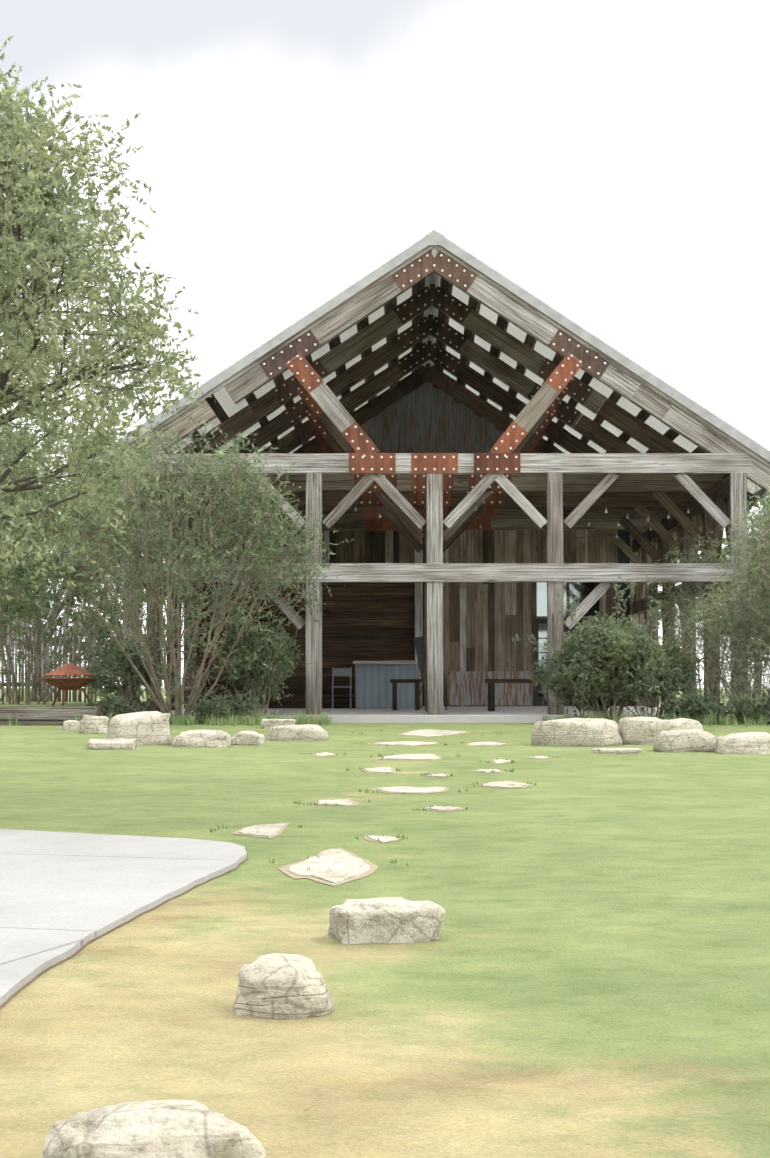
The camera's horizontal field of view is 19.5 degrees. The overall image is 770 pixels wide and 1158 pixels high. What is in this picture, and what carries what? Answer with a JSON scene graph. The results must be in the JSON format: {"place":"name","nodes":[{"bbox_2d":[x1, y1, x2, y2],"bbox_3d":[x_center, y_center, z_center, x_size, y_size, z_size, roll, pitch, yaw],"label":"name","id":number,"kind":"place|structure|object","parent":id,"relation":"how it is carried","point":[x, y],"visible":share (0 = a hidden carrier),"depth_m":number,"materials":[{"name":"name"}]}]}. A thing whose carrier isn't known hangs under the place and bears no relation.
{"place":"outdoors","nodes":[
{"label":"outdoors","id":0,"kind":"place"},
{"bbox_2d":[0,701,165,720],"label":"terrace lawn","id":1,"kind":"structure","parent":0,"point":[68,703],"depth_m":37.18,"materials":[{"name":"green plant"}]},
{"bbox_2d":[40,663,98,705],"bbox_3d":[-4.834,1.628,34.383,0.900,0.689,0.900,0,-3,1],"label":"fire pit","id":2,"kind":"object","parent":1,"relation":"on","point":[64,684],"visible":0.81,"depth_m":34.16,"materials":[{"name":"orange metal"}]},
{"bbox_2d":[0,704,143,725],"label":"landscape timbers","id":3,"kind":"object","parent":1,"relation":"on","point":[45,712],"visible":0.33,"depth_m":33.29,"materials":[{"name":"grey wood"}]},
{"bbox_2d":[85,693,138,717],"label":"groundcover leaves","id":4,"kind":"object","parent":1,"relation":"on","point":[116,704],"depth_m":34.17,"materials":[{"name":"green plant"}]},
{"bbox_2d":[0,36,223,615],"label":"tree","id":5,"kind":"object","parent":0,"point":[33,183],"depth_m":16.52,"materials":[{"name":"green plant"}]},
{"bbox_2d":[197,582,414,707],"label":"wood wall","id":6,"kind":"structure","parent":0,"point":[368,621],"depth_m":47.26,"materials":[{"name":"brown wood"}]},
{"bbox_2d":[0,688,769,1157],"bbox_3d":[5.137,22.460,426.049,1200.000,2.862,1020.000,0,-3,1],"label":"lawn","id":7,"kind":"structure","parent":0,"point":[586,974],"depth_m":9.45,"materials":[{"name":"green plant"}]},
{"bbox_2d":[0,399,75,554],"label":"tree leaves","id":8,"kind":"object","parent":7,"relation":"on","point":[35,472],"depth_m":48.14,"materials":[{"name":"green plant"}]},
{"bbox_2d":[0,612,97,701],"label":"cedar stake fence","id":9,"kind":"object","parent":7,"relation":"on","point":[36,684],"visible":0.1,"depth_m":44.70,"materials":[{"name":"grey wood"}]},
{"bbox_2d":[0,416,122,703],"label":"vitex shrub wood","id":10,"kind":"object","parent":7,"relation":"on","point":[29,665],"visible":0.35,"depth_m":37.69,"materials":[{"name":"green plant"}]},
{"bbox_2d":[0,405,165,703],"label":"vitex leaves","id":11,"kind":"object","parent":10,"relation":"attached to","point":[26,597],"visible":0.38,"depth_m":37.24,"materials":[{"name":"green plant"}]},
{"bbox_2d":[0,421,166,700],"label":"tree leaves","id":12,"kind":"object","parent":7,"relation":"on","point":[17,570],"depth_m":55.88,"materials":[{"name":"green plant"}]},
{"bbox_2d":[79,635,161,710],"bbox_3d":[-4.221,1.608,35.738,1.456,1.457,1.398,0,-3,1],"label":"shrub","id":13,"kind":"object","parent":7,"relation":"on","point":[121,664],"depth_m":35.53,"materials":[{"name":"green plant"}]},
{"bbox_2d":[0,829,246,1005],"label":"concrete pad","id":14,"kind":"object","parent":7,"relation":"on","point":[64,895],"visible":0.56,"depth_m":11.92,"materials":[{"name":"white concrete"}]},
{"bbox_2d":[0,855,247,1007],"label":"edging","id":15,"kind":"object","parent":7,"relation":"on","point":[8,999],"visible":0.17,"depth_m":9.89,"materials":[{"name":"grey concrete"}]},
{"bbox_2d":[62,711,329,749],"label":"boulders","id":16,"kind":"object","parent":7,"relation":"on","point":[128,731],"visible":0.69,"depth_m":27.32,"materials":[{"name":"stone"}]},
{"bbox_2d":[35,413,361,717],"bbox_3d":[-2.969,-0.117,35.174,5.176,4.967,4.310,0,-3,1],"label":"vitex shrub","id":17,"kind":"object","parent":7,"relation":"on","point":[247,483],"depth_m":34.65,"materials":[{"name":"green plant"}]},
{"bbox_2d":[185,688,262,723],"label":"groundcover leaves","id":18,"kind":"object","parent":7,"relation":"on","point":[226,706],"depth_m":34.30,"materials":[{"name":"green plant"}]},
{"bbox_2d":[43,897,445,1157],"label":"boulders","id":19,"kind":"object","parent":7,"relation":"on","point":[281,986],"visible":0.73,"depth_m":5.79,"materials":[{"name":"stone"}]},
{"bbox_2d":[210,612,313,715],"bbox_3d":[-1.932,1.411,35.348,1.662,1.811,1.495,0,-3,1],"label":"low shrub","id":20,"kind":"object","parent":7,"relation":"on","point":[265,651],"depth_m":35.06,"materials":[{"name":"green plant"}]},
{"bbox_2d":[4,708,768,870],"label":"grass tufts","id":21,"kind":"object","parent":7,"relation":"on","point":[188,720],"visible":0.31,"depth_m":33.62,"materials":[{"name":"green plant"}]},
{"bbox_2d":[232,731,545,885],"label":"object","id":22,"kind":"object","parent":7,"relation":"on","point":[285,869],"visible":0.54,"depth_m":15.08,"materials":[{"name":"beige stone"}]},
{"bbox_2d":[239,729,550,882],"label":"stepping stones","id":23,"kind":"object","parent":22,"relation":"on","point":[333,865],"visible":0.58,"depth_m":15.61,"materials":[{"name":"stone"}]},
{"bbox_2d":[120,284,757,711],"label":"barn inner frames","id":24,"kind":"structure","parent":7,"relation":"on","point":[642,494],"depth_m":43.24,"materials":[{"name":"grey wood"}]},
{"bbox_2d":[353,661,417,708],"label":"bar top and sides","id":25,"kind":"object","parent":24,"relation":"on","point":[385,662],"visible":0.71,"depth_m":46.36,"materials":[{"name":"grey wood"}]},
{"bbox_2d":[356,664,414,708],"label":"counter panel","id":26,"kind":"object","parent":25,"relation":"attached to","point":[373,687],"visible":1,"depth_m":46.41,"materials":[{"name":"grey metal"}]},
{"bbox_2d":[413,636,446,709],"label":"chair","id":27,"kind":"object","parent":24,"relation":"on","point":[419,642],"visible":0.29,"depth_m":43.19,"materials":[{"name":"black metal"}]},
{"bbox_2d":[216,530,645,705],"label":"barn wall boards","id":28,"kind":"object","parent":24,"relation":"on","point":[382,546],"visible":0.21,"depth_m":53.02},
{"bbox_2d":[244,530,639,705],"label":"wall planks","id":29,"kind":"object","parent":24,"relation":"attached to","point":[474,607],"visible":0.14,"depth_m":53.03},
{"bbox_2d":[332,485,698,537],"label":"string light wire","id":30,"kind":"object","parent":24,"relation":"attached to","point":[564,517],"visible":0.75,"depth_m":40.06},
{"bbox_2d":[354,506,689,542],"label":"string lights","id":31,"kind":"object","parent":30,"relation":"hanging from","point":[582,541],"visible":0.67,"depth_m":40.01},
{"bbox_2d":[172,706,737,722],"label":"patio floor","id":32,"kind":"structure","parent":7,"relation":"on","point":[499,714],"depth_m":36.74,"materials":[{"name":"grey concrete"}]},
{"bbox_2d":[331,667,351,708],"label":"folding chair","id":33,"kind":"object","parent":32,"relation":"on","point":[341,671],"visible":0.94,"depth_m":45.43,"materials":[{"name":"grey metal"}]},
{"bbox_2d":[415,525,422,707],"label":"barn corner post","id":34,"kind":"object","parent":32,"relation":"on","point":[419,605],"visible":0.43,"depth_m":47.09,"materials":[{"name":"wood"}]},
{"bbox_2d":[81,245,769,714],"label":"timber frame","id":35,"kind":"object","parent":32,"relation":"on","point":[737,461],"visible":0.65,"depth_m":36.65,"materials":[{"name":"grey wood"}]},
{"bbox_2d":[360,382,503,452],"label":"gable wall","id":36,"kind":"structure","parent":35,"relation":"attached to","point":[427,417],"depth_m":53.26,"materials":[{"name":"black wood"}]},
{"bbox_2d":[259,251,609,452],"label":"metal connector plates","id":37,"kind":"object","parent":35,"relation":"attached to","point":[555,432],"visible":0.56,"depth_m":40.12,"materials":[{"name":"brown metal"}]},
{"bbox_2d":[287,353,582,538],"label":"metal connector plates","id":38,"kind":"object","parent":35,"relation":"attached to","point":[430,463],"visible":0.54,"depth_m":36.74,"materials":[{"name":"brown metal"}]},
{"bbox_2d":[263,254,605,502],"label":"bolts","id":39,"kind":"object","parent":38,"relation":"attached to","point":[426,270],"visible":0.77,"depth_m":36.82,"materials":[{"name":"silver metal"}]},
{"bbox_2d":[164,277,729,476],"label":"barn purlins","id":40,"kind":"object","parent":35,"relation":"on","point":[474,305],"visible":0.04,"depth_m":40.17,"materials":[{"name":"brown wood"}]},
{"bbox_2d":[110,247,761,493],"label":"white barn roof deck","id":41,"kind":"structure","parent":40,"relation":"on","point":[230,407],"depth_m":41.07,"materials":[{"name":"white wood"}]},
{"bbox_2d":[74,230,769,502],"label":"roof","id":42,"kind":"structure","parent":41,"relation":"attached to","point":[434,237],"depth_m":36.74,"materials":[{"name":"grey wood"}]},
{"bbox_2d":[390,679,607,710],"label":"barn tables","id":43,"kind":"object","parent":32,"relation":"on","point":[491,693],"visible":0.69,"depth_m":41.95,"materials":[{"name":"black wood"}]},
{"bbox_2d":[537,664,598,715],"bbox_3d":[2.877,1.748,34.838,1.021,1.087,0.903,0,-3,1],"label":"shrub","id":44,"kind":"object","parent":7,"relation":"on","point":[543,685],"visible":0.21,"depth_m":34.84,"materials":[{"name":"green plant"}]},
{"bbox_2d":[524,649,613,715],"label":"dense bush leaves","id":45,"kind":"object","parent":7,"relation":"on","point":[539,676],"visible":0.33,"depth_m":34.86,"materials":[{"name":"green plant"}]},
{"bbox_2d":[550,610,683,719],"bbox_3d":[3.538,1.376,34.733,1.992,1.825,2.173,0,-3,1],"label":"dense bush","id":46,"kind":"object","parent":7,"relation":"on","point":[592,632],"depth_m":34.20,"materials":[{"name":"green plant"}]},
{"bbox_2d":[512,574,701,683],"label":"bush sprays","id":47,"kind":"object","parent":46,"relation":"attached to","point":[616,611],"depth_m":34.75,"materials":[{"name":"green plant"}]},
{"bbox_2d":[602,645,695,718],"bbox_3d":[4.093,1.695,34.967,1.341,1.329,1.348,2,-3,-37],"label":"shrub","id":48,"kind":"object","parent":7,"relation":"on","point":[661,700],"visible":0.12,"depth_m":34.76,"materials":[{"name":"green plant"}]},
{"bbox_2d":[599,635,704,713],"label":"dense bush leaves","id":49,"kind":"object","parent":48,"relation":"on","point":[682,657],"visible":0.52,"depth_m":34.63,"materials":[{"name":"green plant"}]},
{"bbox_2d":[531,717,769,753],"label":"boulders","id":50,"kind":"object","parent":7,"relation":"on","point":[679,735],"visible":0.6,"depth_m":27.24,"materials":[{"name":"stone"}]},
{"bbox_2d":[652,684,733,722],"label":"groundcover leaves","id":51,"kind":"object","parent":7,"relation":"on","point":[684,704],"depth_m":34.02,"materials":[{"name":"green plant"}]},
{"bbox_2d":[666,543,729,696],"bbox_3d":[5.316,0.898,37.473,1.344,3.037,1.366,0,-3,1],"label":"feathery shrub","id":52,"kind":"object","parent":7,"relation":"on","point":[692,685],"visible":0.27,"depth_m":37.50,"materials":[{"name":"green plant"}]},
{"bbox_2d":[643,526,760,690],"bbox_3d":[5.399,0.626,37.543,2.232,3.034,2.510,0,-3,1],"label":"feathery shrub","id":53,"kind":"object","parent":7,"relation":"on","point":[685,593],"visible":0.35,"depth_m":37.50,"materials":[{"name":"green plant"}]},
{"bbox_2d":[658,498,769,696],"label":"tree leaves","id":54,"kind":"object","parent":7,"relation":"on","point":[723,555],"depth_m":105.70,"materials":[{"name":"green plant"}]},
{"bbox_2d":[664,563,769,716],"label":"feathery shrub leaves","id":55,"kind":"object","parent":7,"relation":"on","point":[736,638],"visible":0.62,"depth_m":34.76,"materials":[{"name":"green plant"}]},
{"bbox_2d":[669,476,769,718],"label":"feathery shrub leaves","id":56,"kind":"object","parent":7,"relation":"on","point":[752,549],"visible":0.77,"depth_m":34.46,"materials":[{"name":"green plant"}]},
{"bbox_2d":[691,574,769,705],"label":"shrub","id":57,"kind":"object","parent":7,"relation":"on","point":[712,662],"visible":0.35,"depth_m":34.91,"materials":[{"name":"green plant"}]},
{"bbox_2d":[697,499,769,704],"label":"feathery shrub","id":58,"kind":"object","parent":7,"relation":"on","point":[764,567],"visible":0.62,"depth_m":34.54,"materials":[{"name":"green plant"}]},
{"bbox_2d":[717,689,769,723],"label":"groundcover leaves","id":59,"kind":"object","parent":7,"relation":"on","point":[754,709],"depth_m":33.83,"materials":[{"name":"green plant"}]},
{"bbox_2d":[747,498,769,559],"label":"tree leaves","id":60,"kind":"object","parent":7,"relation":"on","point":[760,502],"visible":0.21,"depth_m":64.27,"materials":[{"name":"green plant"}]},
{"bbox_2d":[0,0,769,687],"label":"sky","id":61,"kind":"structure","parent":0,"point":[609,160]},
{"bbox_2d":[447,671,532,704],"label":"wall","id":62,"kind":"structure","parent":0,"point":[467,687],"depth_m":52.88,"materials":[{"name":"brown wood"}]},
{"bbox_2d":[535,619,582,705],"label":"door frame","id":63,"kind":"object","parent":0,"point":[538,700],"visible":0.4,"depth_m":52.88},
{"bbox_2d":[534,582,602,618],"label":"window frame","id":64,"kind":"object","parent":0,"point":[568,607],"visible":0.4,"depth_m":52.93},
{"bbox_2d":[537,582,599,695],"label":"window","id":65,"kind":"structure","parent":64,"relation":"in","point":[585,589],"depth_m":52.96,"materials":[{"name":"glass"}]}
]}

